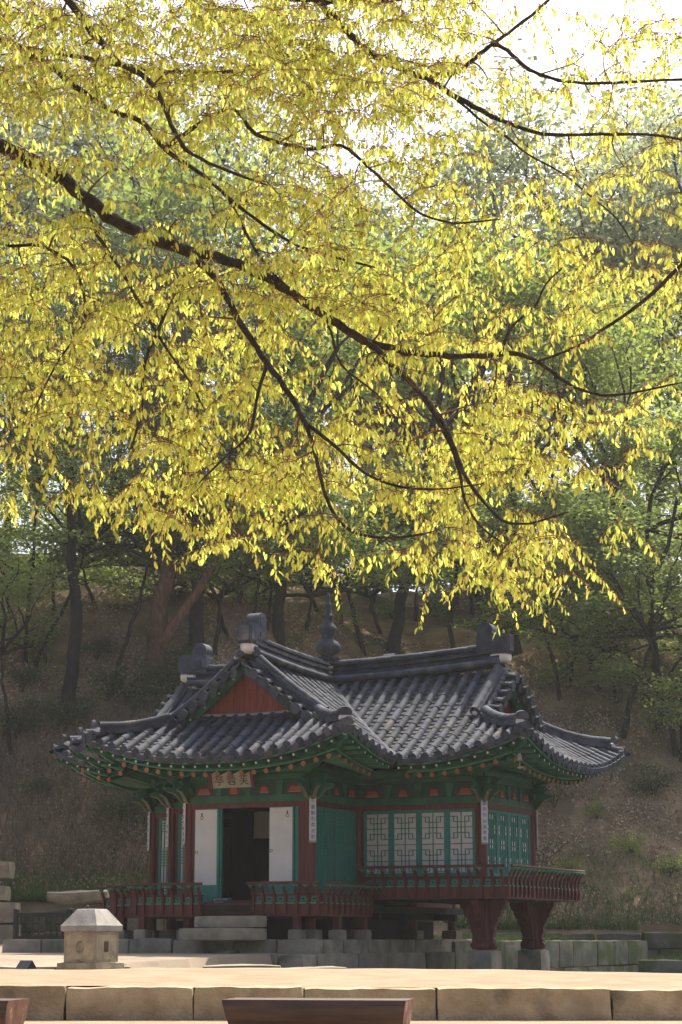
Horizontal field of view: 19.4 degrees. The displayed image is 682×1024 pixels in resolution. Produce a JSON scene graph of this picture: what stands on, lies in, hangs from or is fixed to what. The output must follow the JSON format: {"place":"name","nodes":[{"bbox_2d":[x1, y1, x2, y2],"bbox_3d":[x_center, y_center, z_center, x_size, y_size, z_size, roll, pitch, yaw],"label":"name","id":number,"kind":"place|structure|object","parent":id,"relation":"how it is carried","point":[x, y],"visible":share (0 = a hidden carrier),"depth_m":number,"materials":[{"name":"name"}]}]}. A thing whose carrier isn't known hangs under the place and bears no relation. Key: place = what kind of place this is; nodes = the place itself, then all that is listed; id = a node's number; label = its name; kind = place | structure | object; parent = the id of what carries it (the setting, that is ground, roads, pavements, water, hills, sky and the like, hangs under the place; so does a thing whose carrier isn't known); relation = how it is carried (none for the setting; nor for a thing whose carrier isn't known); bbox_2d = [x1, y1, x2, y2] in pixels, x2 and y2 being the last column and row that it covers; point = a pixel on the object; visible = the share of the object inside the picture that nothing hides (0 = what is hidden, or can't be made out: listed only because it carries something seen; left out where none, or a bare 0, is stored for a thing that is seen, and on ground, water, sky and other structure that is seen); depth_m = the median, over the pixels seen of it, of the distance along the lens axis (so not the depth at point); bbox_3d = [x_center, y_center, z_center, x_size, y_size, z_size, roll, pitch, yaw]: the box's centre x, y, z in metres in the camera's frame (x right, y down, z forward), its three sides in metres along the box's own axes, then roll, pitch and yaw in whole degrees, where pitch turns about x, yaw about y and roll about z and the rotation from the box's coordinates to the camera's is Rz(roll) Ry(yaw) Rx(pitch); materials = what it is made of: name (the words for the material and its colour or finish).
{"place":"outdoors","nodes":[
{"label":"outdoors","id":0,"kind":"place"},
{"bbox_2d":[0,549,681,1023],"bbox_3d":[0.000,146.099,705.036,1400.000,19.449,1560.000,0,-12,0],"label":"ground","id":1,"kind":"structure","parent":0,"point":[430,629],"depth_m":55.75,"materials":[{"name":"brown soil"}]},
{"bbox_2d":[0,861,20,943],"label":"corner wall","id":2,"kind":"structure","parent":1,"relation":"on","point":[7,869],"depth_m":43.81,"materials":[{"name":"stone"}]},
{"bbox_2d":[0,998,29,1023],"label":"log bench","id":3,"kind":"object","parent":1,"relation":"on","point":[13,1010],"visible":1,"depth_m":12.91,"materials":[{"name":"brown wood"}]},
{"bbox_2d":[0,660,59,691],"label":"shrub","id":4,"kind":"object","parent":1,"relation":"on","point":[24,670],"visible":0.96,"depth_m":53.44,"materials":[{"name":"green plant"}]},
{"bbox_2d":[0,688,72,738],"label":"shrub","id":5,"kind":"object","parent":1,"relation":"on","point":[14,721],"visible":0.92,"depth_m":51.75,"materials":[{"name":"green plant"}]},
{"bbox_2d":[0,526,91,755],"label":"maple tree","id":6,"kind":"object","parent":1,"relation":"on","point":[20,632],"visible":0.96,"depth_m":53.66,"materials":[{"name":"green plant"}]},
{"bbox_2d":[0,484,128,620],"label":"maple tree","id":7,"kind":"object","parent":1,"relation":"on","point":[59,559],"visible":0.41,"depth_m":56.16,"materials":[{"name":"green plant"}]},
{"bbox_2d":[0,239,128,463],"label":"forest tree","id":8,"kind":"object","parent":1,"relation":"on","point":[39,349],"visible":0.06,"depth_m":73.35,"materials":[{"name":"green plant"}]},
{"bbox_2d":[13,908,117,939],"bbox_3d":[-5.446,8.370,39.931,2.520,0.820,0.100,-4,-13,20],"label":"wooden fence","id":9,"kind":"object","parent":1,"relation":"on","point":[17,914],"visible":0.42,"depth_m":40.17,"materials":[{"name":"black wood"}]},
{"bbox_2d":[27,694,111,729],"bbox_3d":[-7.237,5.262,51.718,2.250,1.152,2.081,10,-16,-40],"label":"shrub","id":10,"kind":"object","parent":1,"relation":"on","point":[61,712],"visible":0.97,"depth_m":51.48,"materials":[{"name":"green plant"}]},
{"bbox_2d":[0,301,139,664],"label":"forest tree","id":11,"kind":"object","parent":1,"relation":"on","point":[25,653],"visible":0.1,"depth_m":56.16,"materials":[{"name":"green plant"}]},
{"bbox_2d":[0,852,148,901],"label":"green grass","id":12,"kind":"structure","parent":1,"relation":"on","point":[40,896],"depth_m":46.31,"materials":[{"name":"plant"}]},
{"bbox_2d":[0,488,155,609],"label":"maple tree","id":13,"kind":"object","parent":1,"relation":"on","point":[96,579],"visible":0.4,"depth_m":57.85,"materials":[{"name":"green plant"}]},
{"bbox_2d":[0,683,165,881],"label":"dry weeds","id":14,"kind":"object","parent":1,"relation":"on","point":[51,831],"visible":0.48,"depth_m":48.63,"materials":[{"name":"brown plant"}]},
{"bbox_2d":[0,412,179,667],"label":"forest tree","id":15,"kind":"object","parent":1,"relation":"on","point":[83,550],"visible":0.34,"depth_m":55.58,"materials":[{"name":"green plant"}]},
{"bbox_2d":[0,230,192,552],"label":"forest tree","id":16,"kind":"object","parent":1,"relation":"on","point":[2,260],"visible":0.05,"depth_m":73.77,"materials":[{"name":"green plant"}]},
{"bbox_2d":[12,910,182,938],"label":"retaining wall","id":17,"kind":"structure","parent":1,"relation":"on","point":[132,924],"depth_m":44.78,"materials":[{"name":"stone"}]},
{"bbox_2d":[49,888,108,903],"bbox_3d":[-5.918,8.671,44.936,1.375,0.367,0.718,0,-12,0],"label":"flat boulder","id":18,"kind":"object","parent":17,"relation":"on","point":[75,896],"visible":0.89,"depth_m":44.64,"materials":[{"name":"stone"}]},
{"bbox_2d":[80,634,119,660],"bbox_3d":[-6.780,3.777,55.214,1.560,0.864,1.688,9,-15,-36],"label":"shrub","id":19,"kind":"object","parent":1,"relation":"on","point":[101,643],"visible":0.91,"depth_m":55.18,"materials":[{"name":"green plant"}]},
{"bbox_2d":[0,453,211,602],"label":"maple tree","id":20,"kind":"object","parent":1,"relation":"on","point":[91,596],"visible":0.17,"depth_m":58.73,"materials":[{"name":"green plant"}]},
{"bbox_2d":[0,35,215,334],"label":"forest tree","id":21,"kind":"object","parent":1,"relation":"on","point":[11,134],"visible":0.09,"depth_m":85.62,"materials":[{"name":"green plant"}]},
{"bbox_2d":[0,261,218,711],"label":"forest tree","id":22,"kind":"object","parent":1,"relation":"on","point":[73,656],"visible":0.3,"depth_m":54.69,"materials":[{"name":"green leaf"},{"name":"dark bark"}]},
{"bbox_2d":[84,791,143,821],"bbox_3d":[-5.487,7.210,48.596,1.861,1.010,2.346,0,-12,1],"label":"shrub","id":23,"kind":"object","parent":1,"relation":"on","point":[120,812],"visible":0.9,"depth_m":48.38,"materials":[{"name":"green plant"}]},
{"bbox_2d":[5,178,238,538],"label":"forest tree","id":24,"kind":"object","parent":1,"relation":"on","point":[109,277],"visible":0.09,"depth_m":71.10,"materials":[{"name":"green plant"}]},
{"bbox_2d":[69,657,176,703],"bbox_3d":[-5.860,4.584,53.186,2.813,1.440,2.601,2,-12,-11],"label":"shrub","id":25,"kind":"object","parent":1,"relation":"on","point":[111,681],"visible":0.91,"depth_m":52.90,"materials":[{"name":"green plant"}]},
{"bbox_2d":[81,678,188,711],"bbox_3d":[-5.203,4.839,52.487,2.816,1.213,2.233,-5,-13,21],"label":"shrub","id":26,"kind":"object","parent":1,"relation":"on","point":[150,695],"visible":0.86,"depth_m":52.40,"materials":[{"name":"green plant"}]},
{"bbox_2d":[1,418,282,700],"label":"forest tree","id":27,"kind":"object","parent":1,"relation":"on","point":[53,538],"visible":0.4,"depth_m":54.60,"materials":[{"name":"green plant"}]},
{"bbox_2d":[121,650,191,694],"bbox_3d":[-4.454,4.463,53.699,2.601,1.440,2.813,-2,-12,9],"label":"shrub","id":28,"kind":"object","parent":1,"relation":"on","point":[173,671],"visible":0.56,"depth_m":53.32,"materials":[{"name":"green plant"}]},
{"bbox_2d":[0,965,347,969],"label":"yard kerb","id":29,"kind":"structure","parent":1,"relation":"on","point":[209,966],"depth_m":27.79,"materials":[{"name":"stone"}]},
{"bbox_2d":[55,467,294,610],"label":"maple tree","id":30,"kind":"object","parent":1,"relation":"on","point":[116,551],"visible":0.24,"depth_m":57.42,"materials":[{"name":"green plant"}]},
{"bbox_2d":[0,96,358,468],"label":"forest tree","id":31,"kind":"object","parent":1,"relation":"on","point":[195,200],"visible":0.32,"depth_m":73.97,"materials":[{"name":"green plant"}]},
{"bbox_2d":[0,1,371,533],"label":"forest tree","id":32,"kind":"object","parent":1,"relation":"on","point":[18,135],"visible":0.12,"depth_m":84.58,"materials":[{"name":"green plant"}]},
{"bbox_2d":[29,197,345,683],"bbox_3d":[-4.909,-1.734,57.175,10.411,14.467,10.248,0,-12,0],"label":"pine tree","id":33,"kind":"object","parent":1,"relation":"on","point":[160,635],"visible":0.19,"depth_m":55.51,"materials":[{"name":"green plant"}]},
{"bbox_2d":[92,499,344,637],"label":"maple tree","id":34,"kind":"object","parent":1,"relation":"on","point":[213,595],"visible":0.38,"depth_m":56.50,"materials":[{"name":"green plant"}]},
{"bbox_2d":[77,201,372,654],"bbox_3d":[-3.499,-2.059,57.231,8.339,13.505,9.164,4,-13,-17],"label":"forest tree","id":35,"kind":"object","parent":1,"relation":"on","point":[196,631],"visible":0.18,"depth_m":56.38,"materials":[{"name":"green plant"}]},
{"bbox_2d":[2,938,471,953],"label":"stone platform","id":36,"kind":"structure","parent":1,"relation":"on","point":[283,946],"depth_m":35.41,"materials":[{"name":"stone"}]},
{"bbox_2d":[179,916,266,940],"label":"stone steps","id":37,"kind":"structure","parent":36,"relation":"on","point":[228,928],"depth_m":34.30,"materials":[{"name":"stone"}]},
{"bbox_2d":[49,593,629,970],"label":"pavilion","id":38,"kind":"structure","parent":36,"relation":"on","point":[397,766],"depth_m":36.50,"materials":[{"name":"tile"}]},
{"bbox_2d":[194,809,219,902],"bbox_3d":[-2.441,6.253,36.237,0.510,1.677,0.047,-6,-13,25],"label":"door leaf","id":39,"kind":"structure","parent":38,"relation":"in","point":[207,821],"depth_m":36.24,"materials":[{"name":"white paint"}]},
{"bbox_2d":[208,770,255,788],"bbox_3d":[-1.977,4.763,35.797,0.920,0.405,0.065,-6,5,25],"label":"name board","id":40,"kind":"object","parent":38,"relation":"hanging from","point":[235,780],"visible":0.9,"depth_m":35.80,"materials":[{"name":"beige paint"}]},
{"bbox_2d":[252,838,268,893],"bbox_3d":[-1.467,6.837,37.901,0.470,1.230,0.050,-6,-13,25],"label":"inner door","id":41,"kind":"structure","parent":38,"relation":"in","point":[260,863],"depth_m":37.96,"materials":[{"name":"brown wood"}]},
{"bbox_2d":[269,806,294,893],"bbox_3d":[-1.061,6.112,35.579,0.500,1.677,0.047,-6,-13,25],"label":"door leaf","id":42,"kind":"structure","parent":38,"relation":"in","point":[281,819],"depth_m":35.60,"materials":[{"name":"white paint"}]},
{"bbox_2d":[148,331,329,654],"bbox_3d":[-2.644,0.071,57.014,5.329,9.245,9.008,0,-12,0],"label":"forest tree","id":43,"kind":"object","parent":1,"relation":"on","point":[236,454],"visible":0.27,"depth_m":56.53,"materials":[{"name":"green plant"}]},
{"bbox_2d":[0,13,499,453],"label":"forest tree","id":44,"kind":"object","parent":1,"relation":"on","point":[217,155],"visible":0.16,"depth_m":85.31,"materials":[{"name":"green plant"}]},
{"bbox_2d":[106,462,401,603],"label":"maple tree","id":45,"kind":"object","parent":1,"relation":"on","point":[348,537],"visible":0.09,"depth_m":58.62,"materials":[{"name":"green plant"}]},
{"bbox_2d":[135,460,395,630],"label":"maple tree","id":46,"kind":"object","parent":1,"relation":"on","point":[332,555],"visible":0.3,"depth_m":57.51,"materials":[{"name":"green plant"}]},
{"bbox_2d":[120,435,410,613],"bbox_3d":[-2.054,0.980,57.557,8.651,6.869,8.315,0,-12,0],"label":"tree","id":47,"kind":"object","parent":1,"relation":"on","point":[331,495],"visible":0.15,"depth_m":56.92,"materials":[{"name":"green plant"}]},
{"bbox_2d":[188,291,424,503],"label":"forest tree","id":48,"kind":"object","parent":1,"relation":"on","point":[385,422],"visible":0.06,"depth_m":79.04,"materials":[{"name":"green plant"}]},
{"bbox_2d":[221,998,413,1023],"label":"log bench","id":49,"kind":"object","parent":1,"relation":"on","point":[317,1010],"visible":1,"depth_m":12.86,"materials":[{"name":"brown wood"}]},
{"bbox_2d":[263,325,380,478],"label":"forest tree","id":50,"kind":"object","parent":1,"relation":"on","point":[320,402],"visible":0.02,"depth_m":86.69,"materials":[{"name":"green plant"}]},
{"bbox_2d":[227,507,419,611],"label":"maple tree","id":51,"kind":"object","parent":1,"relation":"on","point":[310,585],"visible":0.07,"depth_m":65.61,"materials":[{"name":"green plant"}]},
{"bbox_2d":[216,475,448,630],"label":"maple tree","id":52,"kind":"object","parent":1,"relation":"on","point":[375,574],"visible":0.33,"depth_m":59.00,"materials":[{"name":"green plant"}]},
{"bbox_2d":[185,451,483,626],"bbox_3d":[-0.284,0.977,61.575,9.926,6.044,6.943,0,-12,0],"label":"tree","id":53,"kind":"object","parent":1,"relation":"on","point":[397,526],"visible":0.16,"depth_m":61.49,"materials":[{"name":"green plant"}]},
{"bbox_2d":[0,0,681,640],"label":"leafy tree","id":54,"kind":"object","parent":1,"relation":"on","point":[282,46],"visible":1,"depth_m":10.96,"materials":[{"name":"yellow plant"}]},
{"bbox_2d":[0,984,681,1019],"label":"terrace wall","id":55,"kind":"structure","parent":1,"relation":"on","point":[65,1002],"depth_m":19.71,"materials":[{"name":"stone"}]},
{"bbox_2d":[0,575,681,923],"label":"fallen leaves","id":56,"kind":"object","parent":1,"relation":"on","point":[301,616],"visible":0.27,"depth_m":55.20,"materials":[{"name":"brown plant"}]},
{"bbox_2d":[0,575,681,898],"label":"ground cover","id":57,"kind":"object","parent":1,"relation":"on","point":[135,598],"visible":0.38,"depth_m":53.56,"materials":[{"name":"green plant"}]},
{"bbox_2d":[312,595,372,624],"bbox_3d":[-0.199,2.987,60.385,2.033,1.126,1.708,-5,-13,23],"label":"shrub","id":58,"kind":"object","parent":1,"relation":"on","point":[339,613],"visible":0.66,"depth_m":60.30,"materials":[{"name":"green plant"}]},
{"bbox_2d":[194,179,497,646],"bbox_3d":[-0.325,-2.395,60.968,10.341,14.106,8.875,0,-12,0],"label":"forest tree","id":59,"kind":"object","parent":1,"relation":"on","point":[278,630],"visible":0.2,"depth_m":60.48,"materials":[{"name":"green plant"}]},
{"bbox_2d":[244,441,464,655],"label":"maple tree","id":60,"kind":"object","parent":1,"relation":"on","point":[357,629],"visible":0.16,"depth_m":60.83,"materials":[{"name":"green plant"}]},
{"bbox_2d":[271,344,478,592],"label":"forest tree","id":61,"kind":"object","parent":1,"relation":"on","point":[366,446],"visible":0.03,"depth_m":86.43,"materials":[{"name":"green plant"}]},
{"bbox_2d":[252,491,506,634],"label":"maple tree","id":62,"kind":"object","parent":1,"relation":"on","point":[366,594],"visible":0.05,"depth_m":66.57,"materials":[{"name":"green plant"}]},
{"bbox_2d":[268,245,514,632],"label":"forest tree","id":63,"kind":"object","parent":1,"relation":"on","point":[392,424],"visible":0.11,"depth_m":70.22,"materials":[{"name":"green plant"}]},
{"bbox_2d":[212,156,582,592],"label":"forest tree","id":64,"kind":"object","parent":1,"relation":"on","point":[370,447],"visible":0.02,"depth_m":92.70,"materials":[{"name":"green plant"}]},
{"bbox_2d":[234,183,603,654],"bbox_3d":[2.491,-2.505,64.775,11.511,15.750,8.227,-7,-14,30],"label":"forest tree","id":65,"kind":"object","parent":1,"relation":"on","point":[393,645],"visible":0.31,"depth_m":64.16,"materials":[{"name":"green plant"}]},
{"bbox_2d":[212,940,647,971],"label":"pond wall","id":66,"kind":"structure","parent":1,"relation":"on","point":[610,955],"depth_m":41.51,"materials":[{"name":"stone"}]},
{"bbox_2d":[346,433,589,648],"bbox_3d":[4.677,1.252,64.474,10.242,7.978,7.229,-11,-16,41],"label":"maple tree","id":67,"kind":"object","parent":1,"relation":"on","point":[546,506],"visible":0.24,"depth_m":63.03,"materials":[{"name":"green plant"}]},
{"bbox_2d":[364,391,578,607],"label":"forest tree","id":68,"kind":"object","parent":1,"relation":"on","point":[420,463],"visible":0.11,"depth_m":74.11,"materials":[{"name":"green plant"}]},
{"bbox_2d":[290,57,681,590],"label":"forest tree","id":69,"kind":"object","parent":1,"relation":"on","point":[497,157],"visible":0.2,"depth_m":86.24,"materials":[{"name":"green plant"}]},
{"bbox_2d":[409,516,582,612],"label":"maple tree","id":70,"kind":"object","parent":1,"relation":"on","point":[437,602],"visible":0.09,"depth_m":73.85,"materials":[{"name":"green plant"}]},
{"bbox_2d":[323,220,670,598],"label":"forest tree","id":71,"kind":"object","parent":1,"relation":"on","point":[544,413],"visible":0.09,"depth_m":77.81,"materials":[{"name":"green plant"}]},
{"bbox_2d":[434,933,578,940],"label":"yard grass","id":72,"kind":"structure","parent":1,"relation":"on","point":[510,937],"depth_m":45.17,"materials":[{"name":"green plant"}]},
{"bbox_2d":[343,28,681,549],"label":"forest tree","id":73,"kind":"object","parent":1,"relation":"on","point":[560,188],"visible":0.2,"depth_m":86.38,"materials":[{"name":"green plant"}]},
{"bbox_2d":[344,239,680,656],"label":"forest tree","id":74,"kind":"object","parent":1,"relation":"on","point":[517,642],"visible":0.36,"depth_m":66.32,"materials":[{"name":"green plant"}]},
{"bbox_2d":[397,139,681,589],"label":"forest tree","id":75,"kind":"object","parent":1,"relation":"on","point":[628,254],"visible":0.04,"depth_m":91.69,"materials":[{"name":"green plant"}]},
{"bbox_2d":[449,546,635,700],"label":"maple tree","id":76,"kind":"object","parent":1,"relation":"on","point":[535,594],"visible":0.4,"depth_m":61.02,"materials":[{"name":"green plant"}]},
{"bbox_2d":[418,404,681,691],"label":"maple tree","id":77,"kind":"object","parent":1,"relation":"on","point":[597,494],"visible":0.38,"depth_m":63.11,"materials":[{"name":"green plant"}]},
{"bbox_2d":[434,382,673,588],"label":"forest tree","id":78,"kind":"object","parent":1,"relation":"on","point":[579,457],"visible":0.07,"depth_m":74.97,"materials":[{"name":"green plant"}]},
{"bbox_2d":[443,846,681,929],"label":"bank grass","id":79,"kind":"structure","parent":1,"relation":"on","point":[629,926],"depth_m":51.70,"materials":[{"name":"plant"}]},
{"bbox_2d":[462,932,681,959],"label":"bank wall","id":80,"kind":"structure","parent":1,"relation":"on","point":[665,943],"depth_m":50.86,"materials":[{"name":"stone"}]},
{"bbox_2d":[472,556,671,685],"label":"maple tree","id":81,"kind":"object","parent":1,"relation":"on","point":[534,633],"visible":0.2,"depth_m":61.91,"materials":[{"name":"green plant"}]},
{"bbox_2d":[477,504,681,740],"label":"maple tree","id":82,"kind":"object","parent":1,"relation":"on","point":[630,701],"visible":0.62,"depth_m":59.66,"materials":[{"name":"green plant"}]},
{"bbox_2d":[487,464,679,625],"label":"maple tree","id":83,"kind":"object","parent":1,"relation":"on","point":[546,556],"visible":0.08,"depth_m":68.78,"materials":[{"name":"green plant"}]},
{"bbox_2d":[490,302,681,508],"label":"forest tree","id":84,"kind":"object","parent":1,"relation":"on","point":[640,402],"visible":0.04,"depth_m":82.91,"materials":[{"name":"green plant"}]},
{"bbox_2d":[501,265,681,652],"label":"forest tree","id":85,"kind":"object","parent":1,"relation":"on","point":[604,364],"visible":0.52,"depth_m":64.12,"materials":[{"name":"green plant"}]},
{"bbox_2d":[522,499,681,757],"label":"maple tree","id":86,"kind":"object","parent":1,"relation":"on","point":[672,731],"visible":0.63,"depth_m":59.41,"materials":[{"name":"green plant"}]},
{"bbox_2d":[532,47,681,355],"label":"forest tree","id":87,"kind":"object","parent":1,"relation":"on","point":[628,155],"visible":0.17,"depth_m":91.30,"materials":[{"name":"green plant"}]},
{"bbox_2d":[532,468,681,593],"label":"maple tree","id":88,"kind":"object","parent":1,"relation":"on","point":[661,541],"visible":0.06,"depth_m":69.04,"materials":[{"name":"green plant"}]},
{"bbox_2d":[535,566,681,703],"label":"maple tree","id":89,"kind":"object","parent":1,"relation":"on","point":[597,633],"visible":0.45,"depth_m":59.92,"materials":[{"name":"green plant"}]},
{"bbox_2d":[536,394,681,726],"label":"maple tree","id":90,"kind":"object","parent":1,"relation":"on","point":[674,435],"visible":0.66,"depth_m":60.24,"materials":[{"name":"green plant"}]},
{"bbox_2d":[548,41,681,335],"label":"forest tree","id":91,"kind":"object","parent":1,"relation":"on","point":[653,128],"visible":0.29,"depth_m":86.48,"materials":[{"name":"green plant"}]},
{"bbox_2d":[559,611,681,761],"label":"maple tree","id":92,"kind":"object","parent":1,"relation":"on","point":[631,669],"visible":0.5,"depth_m":58.93,"materials":[{"name":"green plant"}]},
{"bbox_2d":[600,825,653,852],"bbox_3d":[7.704,8.891,53.922,1.525,0.844,1.281,5,-13,-21],"label":"shrub","id":93,"kind":"object","parent":1,"relation":"on","point":[627,844],"visible":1,"depth_m":53.83,"materials":[{"name":"green plant"}]},
{"bbox_2d":[574,255,681,553],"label":"forest tree","id":94,"kind":"object","parent":1,"relation":"on","point":[658,361],"visible":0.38,"depth_m":75.13,"materials":[{"name":"green plant"}]},
{"bbox_2d":[579,592,681,734],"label":"maple tree","id":95,"kind":"object","parent":1,"relation":"on","point":[671,689],"visible":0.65,"depth_m":58.06,"materials":[{"name":"green plant"}]},
{"bbox_2d":[591,421,681,557],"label":"forest tree","id":96,"kind":"object","parent":1,"relation":"on","point":[671,478],"visible":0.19,"depth_m":80.20,"materials":[{"name":"green plant"}]},
{"bbox_2d":[603,571,681,682],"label":"maple tree","id":97,"kind":"object","parent":1,"relation":"on","point":[667,613],"visible":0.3,"depth_m":60.91,"materials":[{"name":"green plant"}]},
{"bbox_2d":[609,758,681,795],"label":"shrub","id":98,"kind":"object","parent":1,"relation":"on","point":[652,781],"visible":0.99,"depth_m":56.22,"materials":[{"name":"green plant"}]},
{"bbox_2d":[631,959,681,972],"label":"pond bank wall","id":99,"kind":"structure","parent":1,"relation":"on","point":[657,966],"depth_m":49.35,"materials":[{"name":"stone"}]},
{"bbox_2d":[0,968,681,989],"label":"sand terrace","id":100,"kind":"structure","parent":0,"point":[305,978],"depth_m":21.90,"materials":[{"name":"beige sand"}]},
{"bbox_2d":[57,905,123,969],"bbox_3d":[-3.455,5.999,27.555,0.684,1.096,0.688,-7,-14,28],"label":"stone lantern","id":101,"kind":"object","parent":100,"relation":"on","point":[91,936],"visible":0.88,"depth_m":27.37,"materials":[{"name":"stone"}]},
{"bbox_2d":[0,0,681,593],"label":"sky","id":102,"kind":"structure","parent":0,"point":[592,61],"materials":[{"name":"white"}]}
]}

